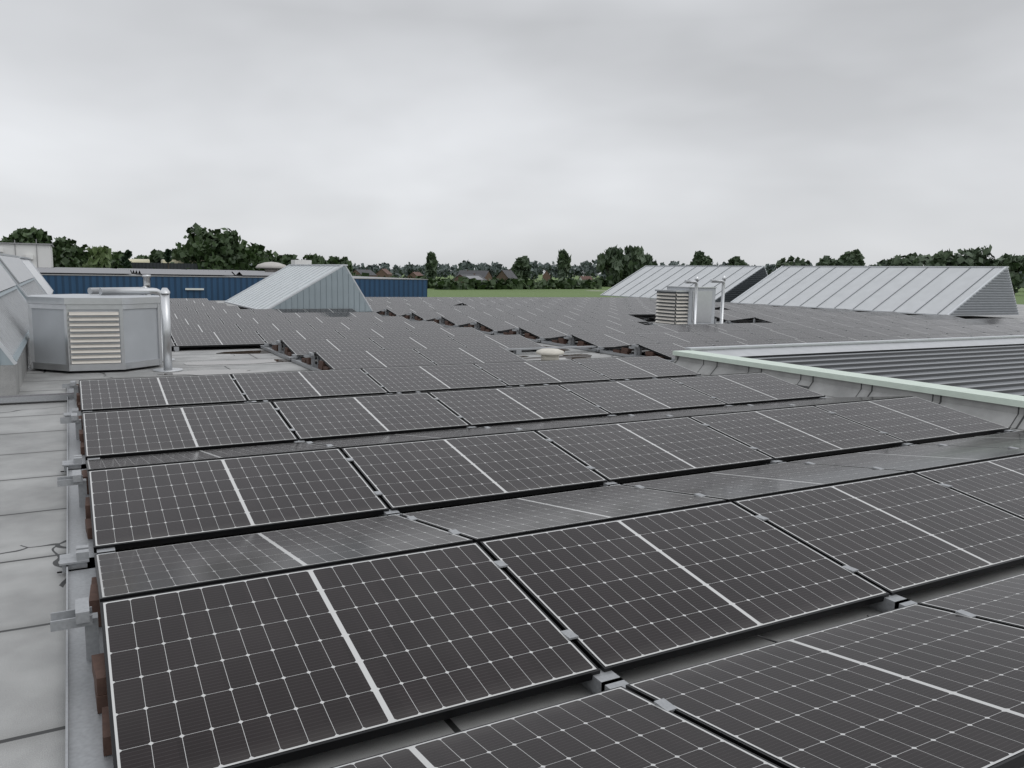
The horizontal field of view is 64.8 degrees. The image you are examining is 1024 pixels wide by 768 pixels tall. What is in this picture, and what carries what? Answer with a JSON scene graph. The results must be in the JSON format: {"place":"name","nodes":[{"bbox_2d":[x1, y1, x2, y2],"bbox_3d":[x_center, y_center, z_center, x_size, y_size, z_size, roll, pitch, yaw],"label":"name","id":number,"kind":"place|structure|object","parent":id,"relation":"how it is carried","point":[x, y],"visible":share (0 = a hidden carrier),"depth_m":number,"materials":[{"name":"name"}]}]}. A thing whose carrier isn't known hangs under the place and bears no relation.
{"place":"outdoors","nodes":[
{"label":"outdoors","id":0,"kind":"place"},
{"bbox_2d":[0,253,44,298],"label":"metal flashing","id":1,"kind":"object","parent":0,"point":[21,290],"depth_m":18.89,"materials":[{"name":"grey metal"}]},
{"bbox_2d":[353,269,375,276],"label":"house","id":2,"kind":"structure","parent":0,"point":[370,272],"depth_m":508.27,"materials":[{"name":"brick"}]},
{"bbox_2d":[376,268,391,277],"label":"house","id":3,"kind":"structure","parent":0,"point":[383,272],"depth_m":562.55,"materials":[{"name":"brick"}]},
{"bbox_2d":[407,271,423,277],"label":"house","id":4,"kind":"structure","parent":0,"point":[414,274],"depth_m":512.30,"materials":[{"name":"brick"}]},
{"bbox_2d":[452,273,485,282],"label":"house","id":5,"kind":"structure","parent":0,"point":[477,276],"depth_m":347.15,"materials":[{"name":"brick"}]},
{"bbox_2d":[457,270,492,280],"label":"house","id":6,"kind":"structure","parent":0,"point":[486,275],"depth_m":444.95,"materials":[{"name":"brick"}]},
{"bbox_2d":[496,269,517,280],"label":"house","id":7,"kind":"structure","parent":0,"point":[506,274],"depth_m":377.63,"materials":[{"name":"brown brick"}]},
{"bbox_2d":[0,0,1023,273],"label":"sky","id":8,"kind":"structure","parent":0,"point":[368,132],"materials":[{"name":"grey"}]},
{"bbox_2d":[543,270,549,280],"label":"house","id":9,"kind":"structure","parent":0,"point":[546,275],"depth_m":679.17,"materials":[{"name":"brick"}]},
{"bbox_2d":[579,275,592,281],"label":"house","id":10,"kind":"structure","parent":0,"point":[582,277],"depth_m":474.98,"materials":[{"name":"brown brick"}]},
{"bbox_2d":[396,274,1023,304],"bbox_3d":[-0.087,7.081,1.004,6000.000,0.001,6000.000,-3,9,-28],"label":"ground","id":11,"kind":"structure","parent":0,"point":[1019,295],"depth_m":286.38,"materials":[{"name":"green plant"}]},
{"bbox_2d":[0,240,53,267],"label":"rooftop structure","id":12,"kind":"object","parent":11,"relation":"on","point":[40,254],"visible":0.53,"depth_m":61.36,"materials":[{"name":"white metal"}]},
{"bbox_2d":[0,226,61,265],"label":"tree","id":13,"kind":"object","parent":11,"relation":"on","point":[33,234],"visible":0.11,"depth_m":92.05,"materials":[{"name":"green plant"}]},
{"bbox_2d":[53,236,77,267],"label":"tree","id":14,"kind":"object","parent":11,"relation":"on","point":[60,243],"visible":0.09,"depth_m":103.32,"materials":[{"name":"green plant"}]},
{"bbox_2d":[53,244,88,267],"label":"tree","id":15,"kind":"object","parent":11,"relation":"on","point":[78,256],"visible":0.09,"depth_m":97.59,"materials":[{"name":"green plant"}]},
{"bbox_2d":[80,245,111,267],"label":"tree","id":16,"kind":"object","parent":11,"relation":"on","point":[100,256],"visible":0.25,"depth_m":83.18,"materials":[{"name":"green plant"}]},
{"bbox_2d":[110,251,132,268],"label":"tree","id":17,"kind":"object","parent":11,"relation":"on","point":[115,261],"visible":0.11,"depth_m":95.18,"materials":[{"name":"green plant"}]},
{"bbox_2d":[120,250,132,268],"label":"tree","id":18,"kind":"object","parent":11,"relation":"on","point":[125,260],"visible":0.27,"depth_m":89.11,"materials":[{"name":"green plant"}]},
{"bbox_2d":[134,254,149,258],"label":"tree","id":19,"kind":"object","parent":11,"relation":"on","point":[141,256],"visible":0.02,"depth_m":116.91,"materials":[{"name":"green plant"}]},
{"bbox_2d":[144,249,164,262],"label":"tree","id":20,"kind":"object","parent":11,"relation":"on","point":[157,256],"visible":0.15,"depth_m":109.60,"materials":[{"name":"green plant"}]},
{"bbox_2d":[164,249,171,268],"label":"tree","id":21,"kind":"object","parent":11,"relation":"on","point":[167,255],"visible":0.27,"depth_m":90.81,"materials":[{"name":"green plant"}]},
{"bbox_2d":[129,259,219,269],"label":"dark hall","id":22,"kind":"structure","parent":11,"relation":"on","point":[142,264],"depth_m":100.96,"materials":[{"name":"black metal"}]},
{"bbox_2d":[171,222,254,270],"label":"tree","id":23,"kind":"object","parent":11,"relation":"on","point":[223,250],"visible":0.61,"depth_m":104.24,"materials":[{"name":"green plant"}]},
{"bbox_2d":[40,273,427,300],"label":"blue hall","id":24,"kind":"structure","parent":11,"relation":"on","point":[215,288],"depth_m":46.86,"materials":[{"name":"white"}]},
{"bbox_2d":[37,267,274,275],"bbox_3d":[-50.046,-6.853,45.823,72.300,0.235,27.300,-3,9,-28],"label":"building roof","id":25,"kind":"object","parent":24,"relation":"on","point":[65,270],"visible":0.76,"depth_m":48.07,"materials":[{"name":"grey metal"}]},
{"bbox_2d":[256,262,285,271],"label":"blue hall vents","id":26,"kind":"object","parent":24,"relation":"on","point":[272,266],"visible":0.79,"depth_m":53.72,"materials":[{"name":"metal"}]},
{"bbox_2d":[291,260,311,263],"bbox_3d":[-15.471,-8.499,59.286,1.200,1.200,1.200,-3,9,-28],"label":"rooftop box","id":27,"kind":"object","parent":24,"relation":"on","point":[301,261],"visible":0.36,"depth_m":58.74,"materials":[{"name":"grey metal"}]},
{"bbox_2d":[236,242,269,270],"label":"tree","id":28,"kind":"object","parent":11,"relation":"on","point":[255,258],"visible":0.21,"depth_m":110.08,"materials":[{"name":"green plant"}]},
{"bbox_2d":[263,250,288,263],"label":"tree","id":29,"kind":"object","parent":11,"relation":"on","point":[268,254],"visible":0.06,"depth_m":151.74,"materials":[{"name":"green plant"}]},
{"bbox_2d":[271,254,298,269],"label":"tree","id":30,"kind":"object","parent":11,"relation":"on","point":[287,261],"visible":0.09,"depth_m":141.80,"materials":[{"name":"green plant"}]},
{"bbox_2d":[301,253,326,263],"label":"tree","id":31,"kind":"object","parent":11,"relation":"on","point":[315,258],"visible":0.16,"depth_m":162.44,"materials":[{"name":"green plant"}]},
{"bbox_2d":[326,256,355,275],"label":"tree","id":32,"kind":"object","parent":11,"relation":"on","point":[336,260],"visible":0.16,"depth_m":288.53,"materials":[{"name":"green plant"}]},
{"bbox_2d":[353,263,364,269],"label":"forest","id":33,"kind":"object","parent":11,"relation":"on","point":[357,267],"visible":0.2,"depth_m":689.87,"materials":[{"name":"green plant"}]},
{"bbox_2d":[355,272,368,276],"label":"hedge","id":34,"kind":"object","parent":11,"relation":"on","point":[365,274],"depth_m":401.81,"materials":[{"name":"green plant"}]},
{"bbox_2d":[358,263,380,273],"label":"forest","id":35,"kind":"object","parent":11,"relation":"on","point":[373,267],"visible":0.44,"depth_m":678.60,"materials":[{"name":"green plant"}]},
{"bbox_2d":[376,262,401,277],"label":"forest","id":36,"kind":"object","parent":11,"relation":"on","point":[384,265],"visible":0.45,"depth_m":681.46,"materials":[{"name":"green plant"}]},
{"bbox_2d":[392,264,406,276],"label":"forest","id":37,"kind":"object","parent":11,"relation":"on","point":[395,265],"visible":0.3,"depth_m":775.82,"materials":[{"name":"green plant"}]},
{"bbox_2d":[356,275,445,288],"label":"hedge","id":38,"kind":"object","parent":11,"relation":"on","point":[431,282],"visible":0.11,"depth_m":325.66,"materials":[{"name":"green plant"}]},
{"bbox_2d":[399,262,426,277],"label":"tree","id":39,"kind":"object","parent":11,"relation":"on","point":[409,269],"visible":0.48,"depth_m":649.79,"materials":[{"name":"green plant"}]},
{"bbox_2d":[424,251,438,278],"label":"tree","id":40,"kind":"object","parent":11,"relation":"on","point":[431,269],"visible":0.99,"depth_m":460.99,"materials":[{"name":"green plant"}]},
{"bbox_2d":[437,263,457,277],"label":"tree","id":41,"kind":"object","parent":11,"relation":"on","point":[446,273],"visible":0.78,"depth_m":726.91,"materials":[{"name":"green plant"}]},
{"bbox_2d":[452,260,472,276],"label":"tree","id":42,"kind":"object","parent":11,"relation":"on","point":[464,265],"visible":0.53,"depth_m":634.97,"materials":[{"name":"green plant"}]},
{"bbox_2d":[470,263,483,270],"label":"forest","id":43,"kind":"object","parent":11,"relation":"on","point":[480,266],"visible":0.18,"depth_m":664.83,"materials":[{"name":"green plant"}]},
{"bbox_2d":[482,263,498,275],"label":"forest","id":44,"kind":"object","parent":11,"relation":"on","point":[493,270],"visible":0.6,"depth_m":679.90,"materials":[{"name":"green plant"}]},
{"bbox_2d":[490,261,502,276],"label":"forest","id":45,"kind":"object","parent":11,"relation":"on","point":[499,267],"visible":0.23,"depth_m":705.22,"materials":[{"name":"green plant"}]},
{"bbox_2d":[0,301,1023,767],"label":"roof","id":46,"kind":"structure","parent":11,"relation":"on","point":[32,577],"depth_m":4.20,"materials":[{"name":"silver metal"}]},
{"bbox_2d":[0,286,30,395],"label":"wall","id":47,"kind":"structure","parent":46,"relation":"on","point":[13,372],"depth_m":9.87,"materials":[{"name":"grey metal"}]},
{"bbox_2d":[0,255,44,361],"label":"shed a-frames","id":48,"kind":"object","parent":47,"relation":"attached to","point":[14,330],"visible":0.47,"depth_m":14.71,"materials":[{"name":"grey metal"}]},
{"bbox_2d":[19,256,52,293],"bbox_3d":[-19.950,-3.940,30.965,3.970,1.892,8.144,-3,9,-28],"label":"roof panel","id":49,"kind":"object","parent":46,"relation":"on","point":[43,284],"depth_m":31.58,"materials":[{"name":"grey"}]},
{"bbox_2d":[0,392,73,402],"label":"cable tray","id":50,"kind":"object","parent":46,"relation":"on","point":[33,397],"visible":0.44,"depth_m":9.63,"materials":[{"name":"grey metal"}]},
{"bbox_2d":[26,294,161,370],"bbox_3d":[-6.754,-0.880,13.165,1.930,1.110,1.930,-3,9,-28],"label":"ventilation unit","id":51,"kind":"object","parent":46,"relation":"on","point":[80,332],"visible":1,"depth_m":12.40,"materials":[{"name":"grey metal"}]},
{"bbox_2d":[87,275,182,371],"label":"flue pipes","id":52,"kind":"object","parent":46,"relation":"on","point":[164,303],"visible":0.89,"depth_m":12.81,"materials":[{"name":"metal"}]},
{"bbox_2d":[224,264,372,311],"bbox_3d":[-8.591,-3.852,31.531,3.852,1.673,8.044,-3,9,-28],"label":"skylight","id":53,"kind":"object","parent":46,"relation":"on","point":[312,286],"depth_m":28.69,"materials":[{"name":"grey"}]},
{"bbox_2d":[76,311,664,755],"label":"ballast bricks","id":54,"kind":"object","parent":46,"relation":"on","point":[98,671],"visible":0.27,"depth_m":3.71,"materials":[{"name":"grey concrete"}]},
{"bbox_2d":[157,346,591,374],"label":"puddles","id":55,"kind":"object","parent":46,"relation":"on","point":[237,371],"visible":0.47,"depth_m":14.07,"materials":[{"name":"grey liquid"}]},
{"bbox_2d":[50,299,1019,767],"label":"mounting brackets","id":56,"kind":"object","parent":46,"relation":"on","point":[76,619],"visible":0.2,"depth_m":3.99,"materials":[{"name":"silver metal"}]},
{"bbox_2d":[79,297,1023,767],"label":"solar panels","id":57,"kind":"object","parent":56,"relation":"on","point":[263,649],"visible":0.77,"depth_m":4.35,"materials":[{"name":"black glass"}]},
{"bbox_2d":[536,348,563,360],"bbox_3d":[0.714,-0.545,15.137,0.540,0.250,0.540,-3,9,-28],"label":"mushroom vent","id":58,"kind":"object","parent":46,"relation":"on","point":[549,353],"visible":0.91,"depth_m":14.98,"materials":[{"name":"white plastic"}]},
{"bbox_2d":[506,346,596,353],"bbox_3d":[0.464,-0.688,16.613,3.000,0.110,0.120,-3,9,-28],"label":"bay rail","id":59,"kind":"object","parent":46,"relation":"on","point":[517,350],"visible":0.79,"depth_m":16.67,"materials":[{"name":"grey metal"}]},
{"bbox_2d":[600,265,767,301],"bbox_3d":[11.057,-6.581,52.045,5.152,2.144,11.279,-3,9,-28],"label":"skylight","id":60,"kind":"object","parent":46,"relation":"on","point":[646,281],"depth_m":51.69,"materials":[{"name":"grey"}]},
{"bbox_2d":[655,286,716,324],"bbox_3d":[5.603,-2.545,26.186,1.640,1.230,1.160,-3,9,-28],"label":"vent unit","id":61,"kind":"object","parent":46,"relation":"on","point":[674,305],"visible":0.99,"depth_m":25.75,"materials":[{"name":"silver metal"}]},
{"bbox_2d":[684,276,725,323],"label":"vent pipes","id":62,"kind":"object","parent":46,"relation":"on","point":[696,280],"visible":0.94,"depth_m":25.81,"materials":[{"name":"silver metal"}]},
{"bbox_2d":[756,615,868,642],"bbox_3d":[1.475,1.144,3.643,0.756,0.057,0.380,-3,9,-28],"label":"loose cable","id":63,"kind":"object","parent":46,"relation":"on","point":[773,640],"visible":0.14,"depth_m":3.59,"materials":[{"name":"black plastic"}]},
{"bbox_2d":[673,355,1023,429],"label":"parapet","id":64,"kind":"structure","parent":46,"relation":"on","point":[1008,416],"depth_m":11.06,"materials":[{"name":"grey metal"}]},
{"bbox_2d":[672,350,1023,407],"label":"coping","id":65,"kind":"object","parent":64,"relation":"on","point":[973,394],"visible":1,"depth_m":10.98,"materials":[{"name":"metal"}]},
{"bbox_2d":[685,335,1023,356],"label":"top flashing","id":66,"kind":"object","parent":46,"relation":"on","point":[781,349],"visible":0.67,"depth_m":16.49,"materials":[{"name":"grey metal"}]},
{"bbox_2d":[731,266,1018,315],"bbox_3d":[17.463,-4.851,40.404,5.152,2.144,12.879,-3,9,-28],"label":"skylight","id":67,"kind":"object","parent":46,"relation":"on","point":[959,290],"depth_m":38.10,"materials":[{"name":"grey"}]},
{"bbox_2d":[742,344,1023,395],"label":"corrugated roof","id":68,"kind":"structure","parent":46,"relation":"on","point":[996,368],"depth_m":15.71,"materials":[{"name":"metal"}]},
{"bbox_2d":[434,276,601,289],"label":"hedge","id":69,"kind":"object","parent":11,"relation":"on","point":[493,283],"visible":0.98,"depth_m":337.72,"materials":[{"name":"green plant"}]},
{"bbox_2d":[511,256,531,278],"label":"tree","id":70,"kind":"object","parent":11,"relation":"on","point":[521,267],"visible":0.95,"depth_m":462.57,"materials":[{"name":"green plant"}]},
{"bbox_2d":[529,262,536,273],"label":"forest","id":71,"kind":"object","parent":11,"relation":"on","point":[533,270],"visible":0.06,"depth_m":693.28,"materials":[{"name":"green plant"}]},
{"bbox_2d":[529,260,543,280],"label":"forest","id":72,"kind":"object","parent":11,"relation":"on","point":[534,276],"visible":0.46,"depth_m":716.92,"materials":[{"name":"green plant"}]},
{"bbox_2d":[538,261,556,277],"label":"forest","id":73,"kind":"object","parent":11,"relation":"on","point":[546,266],"visible":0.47,"depth_m":757.12,"materials":[{"name":"green plant"}]},
{"bbox_2d":[550,264,569,278],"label":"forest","id":74,"kind":"object","parent":11,"relation":"on","point":[554,269],"visible":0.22,"depth_m":686.78,"materials":[{"name":"green plant"}]},
{"bbox_2d":[556,249,571,278],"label":"tree","id":75,"kind":"object","parent":11,"relation":"on","point":[563,261],"visible":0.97,"depth_m":471.82,"materials":[{"name":"green plant"}]},
{"bbox_2d":[566,264,582,279],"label":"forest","id":76,"kind":"object","parent":11,"relation":"on","point":[573,271],"visible":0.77,"depth_m":778.42,"materials":[{"name":"green plant"}]},
{"bbox_2d":[577,261,591,276],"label":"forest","id":77,"kind":"object","parent":11,"relation":"on","point":[579,268],"visible":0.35,"depth_m":773.80,"materials":[{"name":"green plant"}]},
{"bbox_2d":[581,259,599,277],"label":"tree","id":78,"kind":"object","parent":11,"relation":"on","point":[591,270],"visible":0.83,"depth_m":722.03,"materials":[{"name":"green plant"}]},
{"bbox_2d":[599,270,605,279],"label":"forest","id":79,"kind":"object","parent":11,"relation":"on","point":[603,275],"visible":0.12,"depth_m":687.97,"materials":[{"name":"green plant"}]},
{"bbox_2d":[593,276,621,286],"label":"hedge","id":80,"kind":"object","parent":11,"relation":"on","point":[604,283],"visible":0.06,"depth_m":452.79,"materials":[{"name":"green plant"}]},
{"bbox_2d":[596,245,625,286],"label":"tree","id":81,"kind":"object","parent":11,"relation":"on","point":[609,261],"visible":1,"depth_m":444.56,"materials":[{"name":"green plant"}]},
{"bbox_2d":[621,245,646,279],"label":"tree","id":82,"kind":"object","parent":11,"relation":"on","point":[633,258],"visible":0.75,"depth_m":444.87,"materials":[{"name":"green plant"}]},
{"bbox_2d":[644,252,657,264],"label":"tree","id":83,"kind":"object","parent":11,"relation":"on","point":[649,259],"visible":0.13,"depth_m":456.74,"materials":[{"name":"green plant"}]},
{"bbox_2d":[665,261,678,265],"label":"forest","id":84,"kind":"object","parent":11,"relation":"on","point":[673,263],"visible":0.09,"depth_m":690.08,"materials":[{"name":"green plant"}]},
{"bbox_2d":[689,250,712,265],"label":"tree","id":85,"kind":"object","parent":11,"relation":"on","point":[700,258],"visible":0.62,"depth_m":461.10,"materials":[{"name":"green plant"}]},
{"bbox_2d":[727,256,748,265],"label":"tree","id":86,"kind":"object","parent":11,"relation":"on","point":[735,261],"visible":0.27,"depth_m":475.70,"materials":[{"name":"green plant"}]},
{"bbox_2d":[765,264,774,274],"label":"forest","id":87,"kind":"object","parent":11,"relation":"on","point":[769,268],"visible":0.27,"depth_m":604.51,"materials":[{"name":"green plant"}]},
{"bbox_2d":[775,255,810,267],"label":"tree","id":88,"kind":"object","parent":11,"relation":"on","point":[790,262],"visible":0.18,"depth_m":463.39,"materials":[{"name":"green plant"}]},
{"bbox_2d":[816,255,835,265],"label":"tree","id":89,"kind":"object","parent":11,"relation":"on","point":[826,261],"visible":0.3,"depth_m":458.25,"materials":[{"name":"green plant"}]},
{"bbox_2d":[834,249,864,265],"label":"tree","id":90,"kind":"object","parent":11,"relation":"on","point":[855,257],"visible":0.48,"depth_m":434.86,"materials":[{"name":"green plant"}]},
{"bbox_2d":[868,254,921,265],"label":"tree","id":91,"kind":"object","parent":11,"relation":"on","point":[897,260],"visible":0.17,"depth_m":420.85,"materials":[{"name":"green plant"}]},
{"bbox_2d":[906,249,967,265],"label":"tree","id":92,"kind":"object","parent":11,"relation":"on","point":[942,258],"visible":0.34,"depth_m":432.56,"materials":[{"name":"green plant"}]},
{"bbox_2d":[950,245,1011,265],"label":"tree","id":93,"kind":"object","parent":11,"relation":"on","point":[977,256],"visible":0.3,"depth_m":429.08,"materials":[{"name":"green plant"}]},
{"bbox_2d":[996,253,1023,294],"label":"tree","id":94,"kind":"object","parent":11,"relation":"on","point":[1014,263],"visible":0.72,"depth_m":401.56,"materials":[{"name":"green plant"}]}
]}

